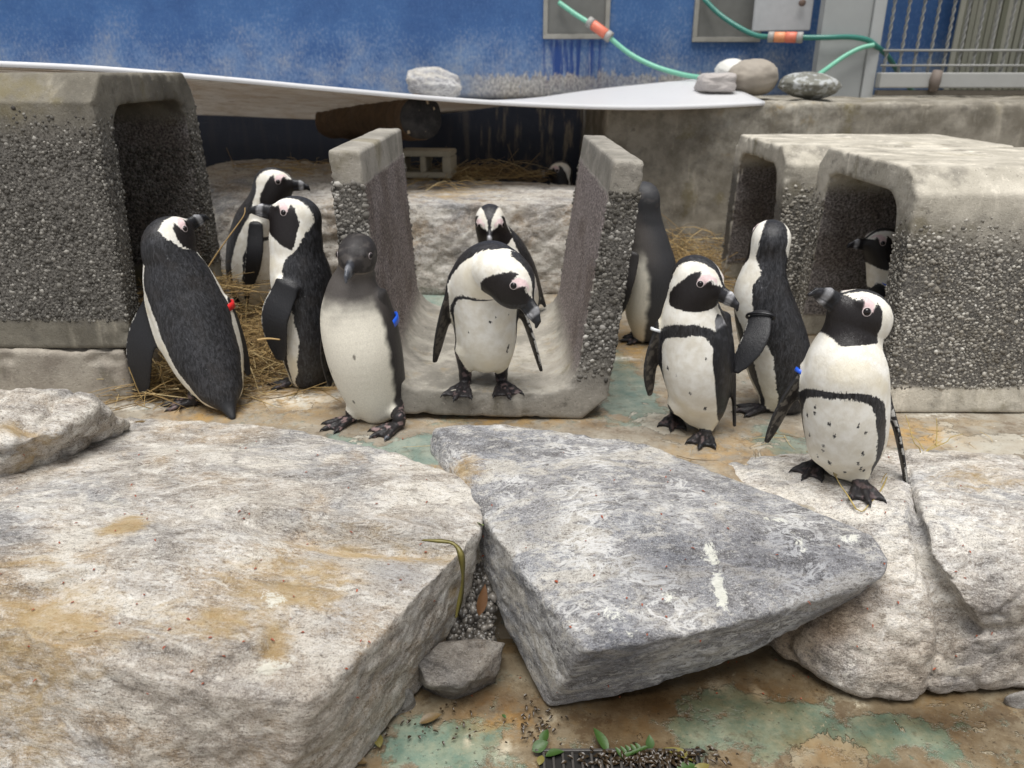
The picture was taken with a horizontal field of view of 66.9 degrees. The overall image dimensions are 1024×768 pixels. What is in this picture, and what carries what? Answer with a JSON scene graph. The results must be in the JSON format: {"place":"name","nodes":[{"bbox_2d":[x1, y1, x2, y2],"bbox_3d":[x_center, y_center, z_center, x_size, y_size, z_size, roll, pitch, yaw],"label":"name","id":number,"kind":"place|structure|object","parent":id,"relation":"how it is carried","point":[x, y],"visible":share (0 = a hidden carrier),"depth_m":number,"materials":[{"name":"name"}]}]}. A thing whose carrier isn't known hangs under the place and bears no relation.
{"place":"outdoors","nodes":[
{"label":"outdoors","id":0,"kind":"place"},
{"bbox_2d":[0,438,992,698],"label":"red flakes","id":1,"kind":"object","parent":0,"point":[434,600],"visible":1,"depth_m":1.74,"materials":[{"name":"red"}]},
{"bbox_2d":[102,252,1023,645],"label":"ground","id":2,"kind":"structure","parent":0,"point":[628,408],"depth_m":2.37,"materials":[{"name":"paint"}]},
{"bbox_2d":[0,283,224,400],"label":"concrete footing","id":3,"kind":"object","parent":2,"relation":"on","point":[74,370],"visible":0.27,"depth_m":2.49,"materials":[{"name":"grey concrete"}]},
{"bbox_2d":[0,72,223,347],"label":"concrete box","id":4,"kind":"object","parent":3,"relation":"on","point":[100,172],"visible":0.94,"depth_m":2.40,"materials":[{"name":"grey concrete"}]},
{"bbox_2d":[126,214,250,419],"bbox_3d":[-1.042,-0.218,2.422,0.383,0.591,0.306,0,22,0],"label":"penguin","id":5,"kind":"object","parent":2,"relation":"on","point":[186,322],"visible":0.99,"depth_m":2.37,"materials":[{"name":"black"}]},
{"bbox_2d":[90,263,340,412],"bbox_3d":[-0.999,-0.305,2.998,1.188,0.337,1.487,0,22,0],"label":"straw","id":6,"kind":"object","parent":2,"relation":"on","point":[260,353],"visible":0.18,"depth_m":2.67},
{"bbox_2d":[208,209,244,266],"bbox_3d":[-1.002,-0.499,2.711,0.175,0.216,0.027,-15,26,-32],"label":"straw stalk","id":7,"kind":"object","parent":6,"relation":"on","point":[225,241],"visible":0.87,"depth_m":2.71,"materials":[{"name":"beige plant"}]},
{"bbox_2d":[257,338,279,340],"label":"straw stalk","id":8,"kind":"object","parent":6,"relation":"on","point":[260,339],"visible":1,"depth_m":2.42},
{"bbox_2d":[225,167,309,310],"bbox_3d":[-1.088,-0.595,3.296,0.442,0.634,0.254,12,25,28],"label":"penguin","id":9,"kind":"object","parent":2,"relation":"on","point":[247,249],"visible":0.73,"depth_m":3.19,"materials":[{"name":"black"}]},
{"bbox_2d":[206,159,338,294],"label":"stone slab","id":10,"kind":"structure","parent":2,"relation":"on","point":[230,187],"depth_m":3.73,"materials":[{"name":"stone"}]},
{"bbox_2d":[247,196,331,389],"bbox_3d":[-0.699,-0.255,2.547,0.259,0.710,0.237,-9,24,-22],"label":"penguin","id":11,"kind":"object","parent":2,"relation":"on","point":[300,273],"visible":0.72,"depth_m":2.44,"materials":[{"name":"black"}]},
{"bbox_2d":[320,233,405,440],"bbox_3d":[-0.448,-0.129,2.272,0.278,0.627,0.263,0,22,0],"label":"penguin","id":12,"kind":"object","parent":2,"relation":"on","point":[361,356],"visible":0.98,"depth_m":2.20,"materials":[{"name":"black"}]},
{"bbox_2d":[315,94,441,140],"bbox_3d":[-0.798,-1.509,4.425,0.247,0.312,1.579,-11,25,-26],"label":"log","id":13,"kind":"object","parent":2,"relation":"on","point":[414,120],"visible":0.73,"depth_m":4.01,"materials":[{"name":"brown wood"}]},
{"bbox_2d":[445,562,497,640],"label":"gravel","id":14,"kind":"structure","parent":2,"relation":"on","point":[470,623],"depth_m":1.90,"materials":[{"name":"grey gravel"}]},
{"bbox_2d":[477,585,487,614],"bbox_3d":[-0.068,0.491,1.761,0.024,0.075,0.008,11,4,-15],"label":"leaf","id":15,"kind":"object","parent":14,"relation":"on","point":[482,600],"visible":1,"depth_m":1.76,"materials":[{"name":"brown plant"}]},
{"bbox_2d":[329,128,643,418],"bbox_3d":[-0.085,-0.426,2.658,0.861,0.779,0.915,2,22,-1],"label":"concrete channel","id":16,"kind":"object","parent":2,"relation":"on","point":[575,332],"visible":0.81,"depth_m":2.38,"materials":[{"name":"grey concrete"}]},
{"bbox_2d":[433,240,542,401],"bbox_3d":[-0.039,-0.178,2.257,0.363,0.478,0.248,18,28,38],"label":"penguin","id":17,"kind":"object","parent":16,"relation":"on","point":[488,299],"visible":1,"depth_m":2.23,"materials":[{"name":"black"}]},
{"bbox_2d":[475,204,545,306],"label":"penguin","id":18,"kind":"object","parent":16,"relation":"on","point":[490,222],"visible":0.29,"depth_m":2.85,"materials":[{"name":"black"}]},
{"bbox_2d":[406,180,575,294],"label":"stone slab","id":19,"kind":"structure","parent":2,"relation":"on","point":[536,215],"depth_m":3.67,"materials":[{"name":"stone"}]},
{"bbox_2d":[227,146,555,190],"bbox_3d":[-0.527,-1.157,4.172,1.806,0.225,0.971,-10,24,-24],"label":"straw","id":20,"kind":"object","parent":19,"relation":"on","point":[460,173],"visible":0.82,"depth_m":4.42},
{"bbox_2d":[540,161,572,184],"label":"penguin","id":21,"kind":"object","parent":20,"relation":"on","point":[563,171],"visible":0.16,"depth_m":4.67,"materials":[{"name":"black"}]},
{"bbox_2d":[403,148,456,177],"bbox_3d":[-0.476,-1.253,4.389,0.300,0.145,0.190,2,22,6],"label":"cinder block","id":22,"kind":"object","parent":19,"relation":"on","point":[449,159],"depth_m":4.32,"materials":[{"name":"grey concrete"}]},
{"bbox_2d":[289,426,991,467],"bbox_3d":[0.309,0.169,2.196,2.168,0.042,0.322,0,22,0],"label":"straw","id":23,"kind":"object","parent":2,"relation":"on","point":[765,443],"visible":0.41,"depth_m":2.23,"materials":[{"name":"beige plant"}]},
{"bbox_2d":[618,181,675,344],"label":"penguin","id":24,"kind":"object","parent":2,"relation":"on","point":[652,262],"visible":0.64,"depth_m":2.88,"materials":[{"name":"black"}]},
{"bbox_2d":[624,215,741,310],"bbox_3d":[0.813,-0.686,3.941,1.114,0.341,1.417,0,22,0],"label":"straw","id":25,"kind":"object","parent":2,"relation":"on","point":[681,252],"visible":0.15,"depth_m":4.17,"materials":[{"name":"beige plant"}]},
{"bbox_2d":[643,255,738,450],"bbox_3d":[0.538,-0.096,2.233,0.239,0.571,0.255,13,25,29],"label":"penguin","id":26,"kind":"object","parent":2,"relation":"on","point":[690,352],"visible":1,"depth_m":2.13,"materials":[{"name":"black"}]},
{"bbox_2d":[731,219,809,416],"bbox_3d":[0.796,-0.159,2.344,0.266,0.655,0.416,6,23,15],"label":"penguin","id":27,"kind":"object","parent":2,"relation":"on","point":[773,346],"visible":0.86,"depth_m":2.27,"materials":[{"name":"black"}]},
{"bbox_2d":[583,95,1023,252],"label":"retaining wall","id":28,"kind":"structure","parent":2,"relation":"on","point":[686,157],"depth_m":4.34,"materials":[{"name":"concrete"}]},
{"bbox_2d":[0,61,764,119],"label":"plastic sheet","id":29,"kind":"object","parent":28,"relation":"on","point":[224,96],"visible":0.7,"depth_m":4.17,"materials":[{"name":"white plastic"}]},
{"bbox_2d":[405,66,461,97],"bbox_3d":[-0.538,-2.077,5.364,0.390,0.223,0.335,0,22,0],"label":"stone","id":30,"kind":"object","parent":29,"relation":"on","point":[435,81],"visible":0.91,"depth_m":5.25,"materials":[{"name":"grey stone"}]},
{"bbox_2d":[558,0,698,79],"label":"garden hose","id":31,"kind":"object","parent":29,"relation":"on","point":[599,29],"visible":0.91,"depth_m":5.27,"materials":[{"name":"green plastic"}]},
{"bbox_2d":[694,72,736,92],"bbox_3d":[1.190,-1.760,4.525,0.222,0.110,0.252,0,22,0],"label":"stone","id":32,"kind":"object","parent":29,"relation":"on","point":[717,82],"visible":0.98,"depth_m":4.42,"materials":[{"name":"grey stone"}]},
{"bbox_2d":[714,58,741,72],"bbox_3d":[1.391,-1.988,4.915,0.205,0.142,0.249,0,22,0],"label":"stone","id":33,"kind":"object","parent":29,"relation":"on","point":[726,65],"visible":0.34,"depth_m":4.84,"materials":[{"name":"white stone"}]},
{"bbox_2d":[728,58,778,95],"bbox_3d":[1.426,-1.822,4.606,0.301,0.207,0.300,0,22,0],"label":"stone","id":34,"kind":"object","parent":28,"relation":"on","point":[756,77],"visible":0.85,"depth_m":4.50,"materials":[{"name":"beige stone"}]},
{"bbox_2d":[702,0,913,89],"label":"garden hose","id":35,"kind":"object","parent":28,"relation":"on","point":[786,37],"visible":0.88,"depth_m":5.09,"materials":[{"name":"green plastic"}]},
{"bbox_2d":[777,72,841,99],"bbox_3d":[1.733,-1.739,4.523,0.346,0.156,0.325,0,22,0],"label":"stone","id":36,"kind":"object","parent":28,"relation":"on","point":[810,85],"visible":1,"depth_m":4.42,"materials":[{"name":"grey stone"}]},
{"bbox_2d":[818,43,874,72],"bbox_3d":[1.992,-2.007,4.895,0.814,0.286,0.148,-16,27,-34],"label":"garden hose","id":37,"kind":"object","parent":28,"relation":"on","point":[846,55],"visible":0.69,"depth_m":5.01,"materials":[{"name":"green rubber"}]},
{"bbox_2d":[812,0,887,97],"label":"steel post","id":38,"kind":"object","parent":28,"relation":"on","point":[854,74],"visible":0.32,"depth_m":5.08,"materials":[{"name":"grey metal"}]},
{"bbox_2d":[874,0,1023,94],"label":"fence","id":39,"kind":"object","parent":28,"relation":"on","point":[933,81],"visible":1,"depth_m":5.07,"materials":[{"name":"silver metal"}]},
{"bbox_2d":[943,0,1023,95],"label":"reed screen","id":40,"kind":"object","parent":28,"relation":"on","point":[1001,32],"visible":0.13,"depth_m":5.28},
{"bbox_2d":[721,134,1012,300],"bbox_3d":[1.563,-0.748,3.559,0.950,0.723,0.860,0,22,0],"label":"concrete box","id":41,"kind":"object","parent":2,"relation":"on","point":[774,176],"visible":0.3,"depth_m":3.37,"materials":[{"name":"grey concrete"}]},
{"bbox_2d":[847,228,894,297],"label":"penguin","id":42,"kind":"object","parent":2,"relation":"on","point":[874,246],"visible":0.28,"depth_m":2.77,"materials":[{"name":"black"}]},
{"bbox_2d":[796,147,1023,411],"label":"concrete box","id":43,"kind":"object","parent":2,"relation":"on","point":[953,217],"visible":0.87,"depth_m":2.37,"materials":[{"name":"grey concrete"}]},
{"bbox_2d":[905,415,961,452],"bbox_3d":[1.179,0.131,2.186,0.320,0.103,0.099,-18,28,-37],"label":"twig","id":44,"kind":"object","parent":2,"relation":"on","point":[928,449],"visible":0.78,"depth_m":2.13,"materials":[{"name":"beige plant"}]},
{"bbox_2d":[355,639,1023,767],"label":"pool floor","id":45,"kind":"structure","parent":0,"point":[779,723],"depth_m":1.74,"materials":[{"name":"paint"}]},
{"bbox_2d":[0,418,482,767],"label":"boulder","id":46,"kind":"object","parent":45,"relation":"on","point":[285,698],"visible":0.9,"depth_m":1.61,"materials":[{"name":"stone"}]},
{"bbox_2d":[0,388,129,476],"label":"boulder","id":47,"kind":"object","parent":46,"relation":"on","point":[42,426],"visible":0.9,"depth_m":2.04,"materials":[{"name":"beige stone"}]},
{"bbox_2d":[421,539,464,617],"bbox_3d":[-0.153,0.446,1.777,0.103,0.205,0.025,8,23,20],"label":"leaf strip","id":48,"kind":"object","parent":46,"relation":"on","point":[460,554],"visible":1,"depth_m":1.74,"materials":[{"name":"plant"}]},
{"bbox_2d":[357,757,366,763],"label":"leaf","id":49,"kind":"object","parent":45,"relation":"on","point":[363,760],"visible":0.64,"depth_m":1.63,"materials":[{"name":"brown plant"}]},
{"bbox_2d":[375,735,382,747],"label":"leaf","id":50,"kind":"object","parent":45,"relation":"on","point":[379,742],"visible":0.73,"depth_m":1.68,"materials":[{"name":"yellow plant"}]},
{"bbox_2d":[394,688,415,715],"bbox_3d":[-0.277,0.719,1.789,0.101,0.095,0.085,18,28,37],"label":"rock","id":51,"kind":"object","parent":45,"relation":"on","point":[409,703],"visible":0.27,"depth_m":1.76,"materials":[{"name":"grey stone"}]},
{"bbox_2d":[419,712,441,723],"bbox_3d":[-0.182,0.749,1.738,0.056,0.010,0.021,-11,24,-25],"label":"leaf","id":52,"kind":"object","parent":45,"relation":"on","point":[429,717],"visible":1,"depth_m":1.74,"materials":[{"name":"beige plant"}]},
{"bbox_2d":[418,639,504,698],"bbox_3d":[-0.122,0.661,1.859,0.210,0.151,0.227,0,22,0],"label":"rock","id":53,"kind":"object","parent":45,"relation":"on","point":[454,669],"visible":0.97,"depth_m":1.78,"materials":[{"name":"grey stone"}]},
{"bbox_2d":[373,694,568,753],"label":"leaf litter","id":54,"kind":"object","parent":45,"relation":"on","point":[522,724],"visible":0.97,"depth_m":1.72,"materials":[{"name":"brown plant"}]},
{"bbox_2d":[539,729,548,740],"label":"leaf","id":55,"kind":"object","parent":54,"relation":"on","point":[544,735],"visible":1,"depth_m":1.69,"materials":[{"name":"green plant"}]},
{"bbox_2d":[532,740,547,752],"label":"leaf","id":56,"kind":"object","parent":45,"relation":"on","point":[540,745],"visible":1,"depth_m":1.66,"materials":[{"name":"green plant"}]},
{"bbox_2d":[535,748,702,767],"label":"drain grate","id":57,"kind":"object","parent":45,"relation":"on","point":[555,761],"visible":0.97,"depth_m":1.64,"materials":[{"name":"metal"}]},
{"bbox_2d":[537,755,544,764],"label":"leaf","id":58,"kind":"object","parent":57,"relation":"on","point":[540,760],"visible":1,"depth_m":1.63,"materials":[{"name":"yellow plant"}]},
{"bbox_2d":[545,748,563,756],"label":"leaf","id":59,"kind":"object","parent":57,"relation":"on","point":[552,752],"visible":1,"depth_m":1.65,"materials":[{"name":"green plant"}]},
{"bbox_2d":[593,728,608,753],"bbox_3d":[0.192,0.769,1.674,0.024,0.013,0.062,-1,42,-29],"label":"leaf","id":60,"kind":"object","parent":57,"relation":"on","point":[602,740],"visible":1,"depth_m":1.67,"materials":[{"name":"green plant"}]},
{"bbox_2d":[561,742,738,767],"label":"gravel","id":61,"kind":"structure","parent":57,"relation":"on","point":[654,758],"depth_m":1.63,"materials":[{"name":"grey gravel"}]},
{"bbox_2d":[615,743,647,758],"bbox_3d":[0.256,0.779,1.647,0.070,0.013,0.029,-6,23,-15],"label":"leaf sprig","id":62,"kind":"object","parent":61,"relation":"on","point":[634,750],"visible":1,"depth_m":1.64,"materials":[{"name":"green plant"}]},
{"bbox_2d":[646,735,654,748],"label":"leaf","id":63,"kind":"object","parent":57,"relation":"on","point":[650,743],"visible":1,"depth_m":1.66,"materials":[{"name":"green plant"}]},
{"bbox_2d":[666,747,695,761],"bbox_3d":[0.354,0.785,1.649,0.076,0.012,0.026,12,25,26],"label":"leaf","id":64,"kind":"object","parent":57,"relation":"on","point":[685,753],"visible":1,"depth_m":1.65,"materials":[{"name":"yellow plant"}]},
{"bbox_2d":[677,762,696,767],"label":"leaf","id":65,"kind":"object","parent":57,"relation":"on","point":[685,765],"visible":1,"depth_m":1.62,"materials":[{"name":"green plant"}]},
{"bbox_2d":[695,763,709,767],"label":"leaf","id":66,"kind":"object","parent":57,"relation":"on","point":[701,765],"visible":1,"depth_m":1.62,"materials":[{"name":"yellow plant"}]},
{"bbox_2d":[430,424,886,705],"bbox_3d":[0.313,0.449,1.947,1.089,0.426,0.747,0,22,0],"label":"boulder","id":67,"kind":"object","parent":45,"relation":"on","point":[740,587],"visible":0.96,"depth_m":1.76,"materials":[{"name":"grey stone"}]},
{"bbox_2d":[728,449,1023,700],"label":"boulder","id":68,"kind":"object","parent":45,"relation":"on","point":[940,615],"visible":0.61,"depth_m":1.80,"materials":[{"name":"stone"}]},
{"bbox_2d":[764,287,908,507],"bbox_3d":[0.847,0.039,1.902,0.338,0.562,0.248,-11,25,-26],"label":"penguin","id":69,"kind":"object","parent":68,"relation":"on","point":[838,388],"visible":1,"depth_m":1.84,"materials":[{"name":"black"}]},
{"bbox_2d":[835,476,873,511],"bbox_3d":[0.839,0.273,1.911,0.103,0.039,0.079,14,26,31],"label":"twig","id":70,"kind":"object","parent":68,"relation":"on","point":[850,499],"visible":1,"depth_m":1.90,"materials":[{"name":"beige plant"}]},
{"bbox_2d":[879,473,886,491],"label":"twig","id":71,"kind":"object","parent":68,"relation":"on","point":[883,483],"visible":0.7,"depth_m":1.97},
{"bbox_2d":[1003,691,1023,708],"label":"pebble","id":72,"kind":"object","parent":45,"relation":"on","point":[1014,700],"visible":1,"depth_m":1.78,"materials":[{"name":"stone"}]},
{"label":"terrain","id":73,"kind":"structure","parent":0,"visible":0},
{"bbox_2d":[0,0,971,184],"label":"blue wall","id":74,"kind":"structure","parent":73,"relation":"on","point":[493,49],"depth_m":5.51,"materials":[{"name":"paint"}]},
{"bbox_2d":[543,0,610,38],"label":"wall panel","id":75,"kind":"structure","parent":74,"relation":"attached to","point":[559,22],"depth_m":5.42,"materials":[{"name":"metal"}]},
{"bbox_2d":[691,0,813,41],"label":"wall cabinet","id":76,"kind":"object","parent":74,"relation":"attached to","point":[756,16],"depth_m":5.39,"materials":[{"name":"metal"}]},
{"bbox_2d":[752,0,813,31],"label":"door","id":77,"kind":"structure","parent":76,"relation":"in","point":[768,15],"depth_m":5.24,"materials":[{"name":"white metal"}]}
]}

